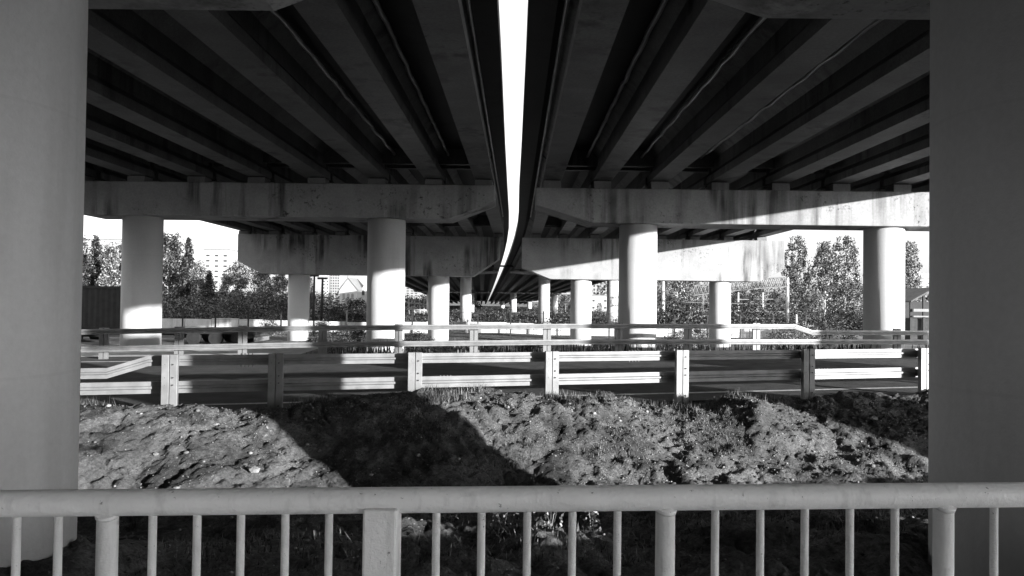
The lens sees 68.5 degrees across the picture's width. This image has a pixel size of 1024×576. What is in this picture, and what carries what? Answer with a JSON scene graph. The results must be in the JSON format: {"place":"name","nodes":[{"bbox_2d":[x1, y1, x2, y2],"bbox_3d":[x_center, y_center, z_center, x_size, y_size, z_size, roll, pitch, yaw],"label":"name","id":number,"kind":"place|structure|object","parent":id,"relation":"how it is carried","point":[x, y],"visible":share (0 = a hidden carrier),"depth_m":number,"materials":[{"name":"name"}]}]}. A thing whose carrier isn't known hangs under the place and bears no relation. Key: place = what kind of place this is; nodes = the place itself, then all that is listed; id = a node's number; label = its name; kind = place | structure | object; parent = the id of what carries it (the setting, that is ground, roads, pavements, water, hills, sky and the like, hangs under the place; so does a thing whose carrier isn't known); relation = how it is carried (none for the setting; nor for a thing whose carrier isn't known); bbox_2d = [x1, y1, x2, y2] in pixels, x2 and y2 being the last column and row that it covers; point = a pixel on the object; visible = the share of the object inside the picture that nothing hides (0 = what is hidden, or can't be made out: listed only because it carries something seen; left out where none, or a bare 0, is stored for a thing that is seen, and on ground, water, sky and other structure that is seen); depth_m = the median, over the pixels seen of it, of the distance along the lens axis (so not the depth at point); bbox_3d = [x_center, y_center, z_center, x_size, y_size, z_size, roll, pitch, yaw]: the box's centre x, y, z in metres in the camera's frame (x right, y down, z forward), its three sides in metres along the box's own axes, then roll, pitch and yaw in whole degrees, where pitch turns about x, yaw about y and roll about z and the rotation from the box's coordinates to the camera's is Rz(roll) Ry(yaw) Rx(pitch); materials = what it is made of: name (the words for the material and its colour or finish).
{"place":"outdoors","nodes":[
{"label":"outdoors","id":0,"kind":"place"},
{"bbox_2d":[81,348,317,356],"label":"pavement","id":1,"kind":"structure","parent":0,"point":[207,352],"depth_m":19.57,"materials":[{"name":"concrete"}]},
{"bbox_2d":[0,298,931,575],"bbox_3d":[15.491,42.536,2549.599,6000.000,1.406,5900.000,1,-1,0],"label":"ground","id":2,"kind":"structure","parent":0,"point":[736,544],"depth_m":8.57,"materials":[{"name":"soil"}]},
{"bbox_2d":[82,235,95,285],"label":"birch tree","id":3,"kind":"object","parent":2,"relation":"on","point":[88,268],"visible":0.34,"depth_m":95.45,"materials":[{"name":"grey plant"}]},
{"bbox_2d":[82,234,106,285],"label":"spruce tree","id":4,"kind":"object","parent":2,"relation":"on","point":[96,249],"visible":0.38,"depth_m":100.01,"materials":[{"name":"grey plant"}]},
{"bbox_2d":[83,238,121,281],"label":"apartment block","id":5,"kind":"structure","parent":2,"relation":"on","point":[107,241],"depth_m":482.08,"materials":[{"name":"concrete"}]},
{"bbox_2d":[94,241,120,285],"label":"birch tree","id":6,"kind":"object","parent":2,"relation":"on","point":[110,254],"visible":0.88,"depth_m":89.90,"materials":[{"name":"grey plant"}]},
{"bbox_2d":[100,241,121,285],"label":"leafy tree","id":7,"kind":"object","parent":2,"relation":"on","point":[120,249],"visible":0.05,"depth_m":95.66,"materials":[{"name":"grey plant"}]},
{"bbox_2d":[0,0,302,567],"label":"bridge pier","id":8,"kind":"structure","parent":2,"relation":"on","point":[43,66],"depth_m":4.74,"materials":[{"name":"concrete"}]},
{"bbox_2d":[85,0,508,303],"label":"flyover deck","id":9,"kind":"structure","parent":8,"relation":"on","point":[363,91],"depth_m":14.72,"materials":[{"name":"concrete"}]},
{"bbox_2d":[81,332,269,343],"bbox_3d":[-18.235,2.437,38.078,11.292,0.680,2.200,1,-1,0],"label":"flatbed trailer","id":10,"kind":"object","parent":2,"relation":"on","point":[212,338],"visible":0.46,"depth_m":37.06,"materials":[{"name":"paint"}]},
{"bbox_2d":[81,286,120,328],"bbox_3d":[-21.510,0.980,38.103,4.706,2.144,2.235,1,-1,0],"label":"shipping container","id":11,"kind":"object","parent":10,"relation":"on","point":[100,306],"visible":0.33,"depth_m":37.03,"materials":[{"name":"metal"}]},
{"bbox_2d":[162,231,192,298],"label":"poplar tree","id":12,"kind":"object","parent":2,"relation":"on","point":[171,260],"visible":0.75,"depth_m":88.10,"materials":[{"name":"grey plant"}]},
{"bbox_2d":[171,237,199,308],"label":"spruce tree","id":13,"kind":"object","parent":2,"relation":"on","point":[188,246],"visible":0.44,"depth_m":91.84,"materials":[{"name":"grey plant"}]},
{"bbox_2d":[188,259,206,301],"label":"birch tree","id":14,"kind":"object","parent":2,"relation":"on","point":[196,277],"visible":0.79,"depth_m":83.98,"materials":[{"name":"grey plant"}]},
{"bbox_2d":[193,270,223,314],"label":"spruce tree","id":15,"kind":"object","parent":2,"relation":"on","point":[208,286],"visible":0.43,"depth_m":79.98,"materials":[{"name":"black plant"}]},
{"bbox_2d":[203,249,239,295],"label":"apartment tower","id":16,"kind":"structure","parent":2,"relation":"on","point":[216,260],"depth_m":421.30,"materials":[{"name":"concrete"}]},
{"bbox_2d":[216,271,235,301],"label":"birch tree","id":17,"kind":"object","parent":2,"relation":"on","point":[226,279],"visible":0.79,"depth_m":85.83,"materials":[{"name":"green plant"}]},
{"bbox_2d":[225,259,250,300],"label":"birch tree","id":18,"kind":"object","parent":2,"relation":"on","point":[240,277],"visible":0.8,"depth_m":89.84,"materials":[{"name":"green plant"}]},
{"bbox_2d":[217,297,261,318],"bbox_3d":[-22.279,1.990,60.314,4.574,2.505,4.375,0,-1,39],"label":"bush","id":19,"kind":"object","parent":2,"relation":"on","point":[239,311],"visible":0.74,"depth_m":59.94,"materials":[{"name":"grey plant"}]},
{"bbox_2d":[239,266,265,302],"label":"leafy tree","id":20,"kind":"object","parent":2,"relation":"on","point":[251,271],"visible":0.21,"depth_m":97.12,"materials":[{"name":"grey plant"}]},
{"bbox_2d":[248,466,259,472],"bbox_3d":[-2.769,1.956,8.085,0.131,0.082,0.096,1,-1,0],"label":"rock","id":21,"kind":"object","parent":2,"relation":"on","point":[254,469],"visible":1,"depth_m":8.05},
{"bbox_2d":[252,272,276,303],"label":"birch tree","id":22,"kind":"object","parent":2,"relation":"on","point":[261,277],"visible":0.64,"depth_m":85.03,"materials":[{"name":"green plant"}]},
{"bbox_2d":[260,292,275,319],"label":"leafy tree","id":23,"kind":"object","parent":2,"relation":"on","point":[272,299],"visible":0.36,"depth_m":70.01,"materials":[{"name":"black plant"}]},
{"bbox_2d":[258,310,284,336],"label":"bush","id":24,"kind":"object","parent":2,"relation":"on","point":[268,315],"visible":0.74,"depth_m":45.00,"materials":[{"name":"grey plant"}]},
{"bbox_2d":[264,297,287,319],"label":"bush","id":25,"kind":"object","parent":2,"relation":"on","point":[279,304],"visible":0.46,"depth_m":57.84,"materials":[{"name":"grey plant"}]},
{"bbox_2d":[272,275,287,302],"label":"birch tree","id":26,"kind":"object","parent":2,"relation":"on","point":[280,282],"visible":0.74,"depth_m":91.81,"materials":[{"name":"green plant"}]},
{"bbox_2d":[84,175,495,352],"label":"bridge pier","id":27,"kind":"structure","parent":2,"relation":"on","point":[143,207],"depth_m":21.82,"materials":[{"name":"concrete"}]},
{"bbox_2d":[309,277,315,310],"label":"leafy tree","id":28,"kind":"object","parent":2,"relation":"on","point":[311,292],"visible":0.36,"depth_m":90.08,"materials":[{"name":"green plant"}]},
{"bbox_2d":[310,275,318,320],"bbox_3d":[-15.851,1.104,60.088,0.750,4.360,0.240,1,-1,0],"label":"lamp mast","id":29,"kind":"object","parent":2,"relation":"on","point":[313,299],"visible":0.57,"depth_m":60.02,"materials":[{"name":"metal"}]},
{"bbox_2d":[302,317,333,341],"bbox_3d":[-8.609,2.136,34.130,1.770,1.622,1.850,1,-1,8],"label":"bush","id":30,"kind":"object","parent":2,"relation":"on","point":[316,323],"visible":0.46,"depth_m":33.85,"materials":[{"name":"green plant"}]},
{"bbox_2d":[317,277,326,320],"bbox_3d":[-15.192,1.218,60.082,0.750,4.152,0.240,1,-1,0],"label":"lamp mast","id":31,"kind":"object","parent":2,"relation":"on","point":[321,307],"visible":0.78,"depth_m":60.01,"materials":[{"name":"metal"}]},
{"bbox_2d":[323,275,329,301],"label":"apartment tower","id":32,"kind":"structure","parent":2,"relation":"on","point":[326,285],"depth_m":330.57,"materials":[{"name":"concrete"}]},
{"bbox_2d":[323,306,345,321],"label":"bush","id":33,"kind":"object","parent":2,"relation":"on","point":[335,309],"visible":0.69,"depth_m":62.03,"materials":[{"name":"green plant"}]},
{"bbox_2d":[313,331,362,353],"bbox_3d":[-6.864,2.224,30.131,2.170,1.325,2.268,1,-1,-36],"label":"bush","id":34,"kind":"object","parent":2,"relation":"on","point":[346,337],"visible":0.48,"depth_m":29.92,"materials":[{"name":"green plant"}]},
{"bbox_2d":[330,275,346,297],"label":"apartment tower","id":35,"kind":"structure","parent":2,"relation":"on","point":[336,282],"depth_m":330.56,"materials":[{"name":"concrete"}]},
{"bbox_2d":[338,277,362,309],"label":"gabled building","id":36,"kind":"structure","parent":2,"relation":"on","point":[351,287],"depth_m":150.22,"materials":[{"name":"metal"}]},
{"bbox_2d":[335,297,366,321],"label":"bush","id":37,"kind":"object","parent":2,"relation":"on","point":[357,302],"visible":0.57,"depth_m":63.62,"materials":[{"name":"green plant"}]},
{"bbox_2d":[344,330,365,353],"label":"bush","id":38,"kind":"object","parent":2,"relation":"on","point":[361,332],"visible":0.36,"depth_m":30.88,"materials":[{"name":"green plant"}]},
{"bbox_2d":[362,283,366,305],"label":"white hall","id":39,"kind":"structure","parent":2,"relation":"on","point":[364,294],"depth_m":155.18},
{"bbox_2d":[238,230,503,340],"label":"bridge pier","id":40,"kind":"structure","parent":2,"relation":"on","point":[438,260],"depth_m":39.50,"materials":[{"name":"concrete"}]},
{"bbox_2d":[405,287,421,301],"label":"apartment tower","id":41,"kind":"structure","parent":2,"relation":"on","point":[410,292],"depth_m":330.28,"materials":[{"name":"concrete"}]},
{"bbox_2d":[407,299,426,313],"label":"pipe rack","id":42,"kind":"object","parent":2,"relation":"on","point":[419,309],"visible":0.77,"depth_m":109.98,"materials":[{"name":"metal"}]},
{"bbox_2d":[404,330,439,352],"bbox_3d":[-3.813,2.263,29.900,1.839,1.296,1.922,0,-1,30],"label":"bush","id":43,"kind":"object","parent":2,"relation":"on","point":[421,334],"visible":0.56,"depth_m":29.93,"materials":[{"name":"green plant"}]},
{"bbox_2d":[440,513,462,524],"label":"weed","id":44,"kind":"object","parent":2,"relation":"on","point":[451,520],"visible":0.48,"depth_m":6.56,"materials":[{"name":"grey plant"}]},
{"bbox_2d":[433,340,469,352],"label":"bush","id":45,"kind":"object","parent":2,"relation":"on","point":[444,348],"visible":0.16,"depth_m":27.95,"materials":[{"name":"grey plant"}]},
{"bbox_2d":[413,290,490,311],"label":"bridge pier","id":46,"kind":"structure","parent":2,"relation":"on","point":[472,299],"depth_m":134.44,"materials":[{"name":"concrete"}]},
{"bbox_2d":[449,299,487,307],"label":"bridge pier","id":47,"kind":"structure","parent":2,"relation":"on","point":[475,301],"depth_m":204.34,"materials":[{"name":"concrete"}]},
{"bbox_2d":[460,269,498,321],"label":"bridge pier","id":48,"kind":"structure","parent":2,"relation":"on","point":[465,292],"depth_m":72.54,"materials":[{"name":"concrete"}]},
{"bbox_2d":[162,318,802,337],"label":"concrete wall","id":49,"kind":"structure","parent":2,"relation":"on","point":[237,322],"depth_m":52.90,"materials":[{"name":"concrete"}]},
{"bbox_2d":[182,308,806,338],"bbox_3d":[-1.159,2.450,46.966,39.029,2.099,0.098,1,-1,0],"label":"wire fence","id":50,"kind":"object","parent":2,"relation":"on","point":[460,320],"visible":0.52,"depth_m":46.95,"materials":[{"name":"metal"}]},
{"bbox_2d":[80,379,926,575],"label":"grass","id":51,"kind":"structure","parent":2,"relation":"on","point":[458,391],"depth_m":8.89,"materials":[{"name":"grey plant"}]},
{"bbox_2d":[80,348,928,407],"bbox_3d":[-0.929,1.534,11.083,26.515,1.387,0.316,1,-1,-11],"label":"guard rail","id":52,"kind":"object","parent":2,"relation":"on","point":[169,386],"visible":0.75,"depth_m":11.25,"materials":[{"name":"metal"}]},
{"bbox_2d":[81,323,928,358],"bbox_3d":[0.090,1.509,19.190,36.403,1.326,0.266,1,-1,-8],"label":"guard rail","id":53,"kind":"object","parent":2,"relation":"on","point":[103,349],"visible":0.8,"depth_m":18.98,"materials":[{"name":"metal"}]},
{"bbox_2d":[83,274,928,310],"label":"distant wood","id":54,"kind":"object","parent":2,"relation":"on","point":[330,298],"visible":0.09,"depth_m":226.97,"materials":[{"name":"grey plant"}]},
{"bbox_2d":[493,512,518,531],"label":"weed","id":55,"kind":"object","parent":2,"relation":"on","point":[505,522],"visible":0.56,"depth_m":6.16,"materials":[{"name":"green plant"}]},
{"bbox_2d":[504,397,513,409],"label":"weed","id":56,"kind":"object","parent":2,"relation":"on","point":[508,404],"visible":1,"depth_m":9.73,"materials":[{"name":"grey plant"}]},
{"bbox_2d":[493,300,537,308],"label":"bridge pier","id":57,"kind":"structure","parent":2,"relation":"on","point":[502,304],"depth_m":204.37,"materials":[{"name":"concrete"}]},
{"bbox_2d":[513,345,542,351],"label":"bush","id":58,"kind":"object","parent":2,"relation":"on","point":[528,346],"visible":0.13,"depth_m":27.79,"materials":[{"name":"grey plant"}]},
{"bbox_2d":[497,291,570,313],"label":"bridge pier","id":59,"kind":"structure","parent":2,"relation":"on","point":[513,301],"depth_m":134.41,"materials":[{"name":"concrete"}]},
{"bbox_2d":[162,291,928,329],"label":"undergrowth","id":60,"kind":"object","parent":2,"relation":"on","point":[172,306],"visible":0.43,"depth_m":68.26,"materials":[{"name":"grey plant"}]},
{"bbox_2d":[533,512,564,528],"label":"weed","id":61,"kind":"object","parent":2,"relation":"on","point":[549,521],"visible":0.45,"depth_m":5.85,"materials":[{"name":"grey plant"}]},
{"bbox_2d":[510,269,617,323],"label":"bridge pier","id":62,"kind":"structure","parent":2,"relation":"on","point":[544,296],"depth_m":72.47,"materials":[{"name":"concrete"}]},
{"bbox_2d":[560,291,570,311],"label":"birch tree","id":63,"kind":"object","parent":2,"relation":"on","point":[565,297],"visible":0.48,"depth_m":149.59,"materials":[{"name":"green plant"}]},
{"bbox_2d":[568,400,576,411],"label":"weed","id":64,"kind":"object","parent":2,"relation":"on","point":[570,406],"visible":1,"depth_m":9.92,"materials":[{"name":"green plant"}]},
{"bbox_2d":[580,511,601,531],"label":"weed","id":65,"kind":"object","parent":2,"relation":"on","point":[592,526],"visible":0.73,"depth_m":5.93,"materials":[{"name":"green plant"}]},
{"bbox_2d":[591,295,606,311],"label":"white house","id":66,"kind":"structure","parent":2,"relation":"on","point":[597,299],"depth_m":169.85,"materials":[{"name":"paint"}]},
{"bbox_2d":[584,344,613,350],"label":"bush","id":67,"kind":"object","parent":2,"relation":"on","point":[604,345],"visible":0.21,"depth_m":27.82,"materials":[{"name":"grey plant"}]},
{"bbox_2d":[592,281,606,294],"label":"apartment tower","id":68,"kind":"structure","parent":2,"relation":"on","point":[594,288],"depth_m":339.80,"materials":[{"name":"concrete"}]},
{"bbox_2d":[522,234,784,346],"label":"bridge pier","id":69,"kind":"structure","parent":2,"relation":"on","point":[720,264],"depth_m":39.40,"materials":[{"name":"concrete"}]},
{"bbox_2d":[657,281,671,305],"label":"birch tree","id":70,"kind":"object","parent":2,"relation":"on","point":[659,290],"visible":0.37,"depth_m":119.05,"materials":[{"name":"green plant"}]},
{"bbox_2d":[661,281,677,319],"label":"railway pole","id":71,"kind":"object","parent":2,"relation":"on","point":[662,291],"visible":0.71,"depth_m":71.78,"materials":[{"name":"metal"}]},
{"bbox_2d":[657,334,683,350],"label":"bush","id":72,"kind":"object","parent":2,"relation":"on","point":[671,337],"visible":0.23,"depth_m":27.95,"materials":[{"name":"grey plant"}]},
{"bbox_2d":[665,296,681,315],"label":"leafy tree","id":73,"kind":"object","parent":2,"relation":"on","point":[670,298],"visible":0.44,"depth_m":99.74,"materials":[{"name":"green plant"}]},
{"bbox_2d":[665,281,687,301],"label":"birch tree","id":74,"kind":"object","parent":2,"relation":"on","point":[677,285],"visible":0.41,"depth_m":128.94,"materials":[{"name":"grey plant"}]},
{"bbox_2d":[668,329,705,349],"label":"bush","id":75,"kind":"object","parent":2,"relation":"on","point":[682,336],"visible":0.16,"depth_m":31.91,"materials":[{"name":"grey plant"}]},
{"bbox_2d":[676,282,700,307],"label":"weeping birch","id":76,"kind":"object","parent":2,"relation":"on","point":[687,292],"visible":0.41,"depth_m":134.09,"materials":[{"name":"grey plant"}]},
{"bbox_2d":[692,329,712,349],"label":"bush","id":77,"kind":"object","parent":2,"relation":"on","point":[698,331],"visible":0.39,"depth_m":32.78,"materials":[{"name":"grey plant"}]},
{"bbox_2d":[698,287,708,322],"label":"railway pole","id":78,"kind":"object","parent":2,"relation":"on","point":[702,297],"visible":0.49,"depth_m":75.80,"materials":[{"name":"metal"}]},
{"bbox_2d":[535,180,928,350],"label":"bridge pier","id":79,"kind":"structure","parent":2,"relation":"on","point":[884,219],"depth_m":21.73,"materials":[{"name":"concrete"}]},
{"bbox_2d":[689,277,788,323],"label":"railway gantry","id":80,"kind":"object","parent":2,"relation":"on","point":[787,296],"visible":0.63,"depth_m":65.59,"materials":[{"name":"metal"}]},
{"bbox_2d":[731,290,755,314],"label":"leafy tree","id":81,"kind":"object","parent":2,"relation":"on","point":[744,292],"visible":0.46,"depth_m":104.29,"materials":[{"name":"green plant"}]},
{"bbox_2d":[748,281,766,310],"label":"birch tree","id":82,"kind":"object","parent":2,"relation":"on","point":[757,294],"visible":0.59,"depth_m":109.28,"materials":[{"name":"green plant"}]},
{"bbox_2d":[764,292,785,315],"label":"leafy tree","id":83,"kind":"object","parent":2,"relation":"on","point":[773,298],"visible":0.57,"depth_m":104.51,"materials":[{"name":"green plant"}]},
{"bbox_2d":[760,329,802,349],"bbox_3d":[12.022,2.503,33.806,2.289,1.291,2.279,0,-1,23],"label":"bush","id":84,"kind":"object","parent":2,"relation":"on","point":[784,336],"visible":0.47,"depth_m":33.84,"materials":[{"name":"grey plant"}]},
{"bbox_2d":[781,234,811,322],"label":"weeping birch","id":85,"kind":"object","parent":2,"relation":"on","point":[797,268],"visible":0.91,"depth_m":71.55,"materials":[{"name":"grey plant"}]},
{"bbox_2d":[787,320,822,344],"bbox_3d":[16.241,2.561,41.942,2.116,1.592,2.108,0,-1,32],"label":"bush","id":86,"kind":"object","parent":2,"relation":"on","point":[802,324],"visible":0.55,"depth_m":41.71,"materials":[{"name":"grey plant"}]},
{"bbox_2d":[803,288,824,329],"bbox_3d":[25.654,1.888,63.811,1.699,3.806,1.820,0,-1,27],"label":"leafy tree","id":87,"kind":"object","parent":2,"relation":"on","point":[816,303],"visible":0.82,"depth_m":63.69,"materials":[{"name":"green plant"}]},
{"bbox_2d":[808,240,839,327],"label":"weeping birch","id":88,"kind":"object","parent":2,"relation":"on","point":[828,266],"visible":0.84,"depth_m":67.64,"materials":[{"name":"grey plant"}]},
{"bbox_2d":[807,313,849,338],"bbox_3d":[20.296,2.523,47.915,2.964,2.165,2.836,1,-1,-32],"label":"bush","id":89,"kind":"object","parent":2,"relation":"on","point":[830,318],"visible":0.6,"depth_m":47.60,"materials":[{"name":"grey plant"}]},
{"bbox_2d":[809,305,862,338],"bbox_3d":[21.937,2.433,50.118,4.682,2.681,4.895,1,-1,-23],"label":"bush","id":90,"kind":"object","parent":2,"relation":"on","point":[854,319],"visible":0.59,"depth_m":49.67,"materials":[{"name":"grey plant"}]},
{"bbox_2d":[827,273,862,329],"bbox_3d":[26.618,1.303,59.807,3.171,4.973,3.397,0,-1,30],"label":"leafy tree","id":91,"kind":"object","parent":2,"relation":"on","point":[836,296],"visible":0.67,"depth_m":59.49,"materials":[{"name":"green plant"}]},
{"bbox_2d":[829,234,862,327],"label":"weeping birch","id":92,"kind":"object","parent":2,"relation":"on","point":[849,249],"visible":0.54,"depth_m":69.49,"materials":[{"name":"grey plant"}]},
{"bbox_2d":[713,0,1023,575],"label":"bridge pier","id":93,"kind":"structure","parent":2,"relation":"on","point":[976,298],"depth_m":4.52,"materials":[{"name":"concrete"}]},
{"bbox_2d":[489,0,929,303],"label":"flyover deck","id":94,"kind":"structure","parent":93,"relation":"on","point":[674,94],"depth_m":14.77,"materials":[{"name":"concrete"}]},
{"bbox_2d":[869,399,877,409],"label":"weed","id":95,"kind":"object","parent":2,"relation":"on","point":[874,404],"visible":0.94,"depth_m":10.83,"materials":[{"name":"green plant"}]},
{"bbox_2d":[905,240,923,301],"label":"weeping birch","id":96,"kind":"object","parent":2,"relation":"on","point":[910,265],"visible":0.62,"depth_m":74.37,"materials":[{"name":"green plant"}]},
{"bbox_2d":[905,288,928,339],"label":"building","id":97,"kind":"structure","parent":2,"relation":"on","point":[916,316],"depth_m":46.02,"materials":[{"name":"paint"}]},
{"bbox_2d":[905,272,928,301],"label":"apartment tower","id":98,"kind":"structure","parent":2,"relation":"on","point":[925,279],"depth_m":418.72,"materials":[{"name":"concrete"}]},
{"bbox_2d":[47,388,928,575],"bbox_3d":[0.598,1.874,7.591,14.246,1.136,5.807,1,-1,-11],"label":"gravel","id":99,"kind":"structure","parent":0,"point":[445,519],"depth_m":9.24,"materials":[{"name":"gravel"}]},
{"bbox_2d":[80,357,917,409],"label":"road","id":100,"kind":"structure","parent":0,"point":[222,372],"depth_m":14.62,"materials":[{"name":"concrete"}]},
{"bbox_2d":[120,387,917,406],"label":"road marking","id":101,"kind":"object","parent":100,"relation":"on","point":[629,394],"visible":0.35,"depth_m":12.69,"materials":[{"name":"paint"}]},
{"bbox_2d":[83,0,928,303],"label":"sky","id":102,"kind":"structure","parent":0,"point":[513,13],"materials":[{"name":"white"}]},
{"bbox_2d":[306,337,928,353],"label":"verge grass","id":103,"kind":"structure","parent":0,"point":[349,350],"depth_m":21.35,"materials":[{"name":"grey plant"}]},
{"bbox_2d":[671,309,820,311],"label":"overhead wire","id":104,"kind":"object","parent":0,"point":[760,311],"visible":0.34,"depth_m":69.81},
{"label":"path","id":105,"kind":"structure","parent":0,"visible":0},
{"bbox_2d":[0,482,1023,575],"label":"pedestrian railing","id":106,"kind":"object","parent":105,"relation":"on","point":[381,509],"visible":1,"depth_m":1.97,"materials":[{"name":"metal"}]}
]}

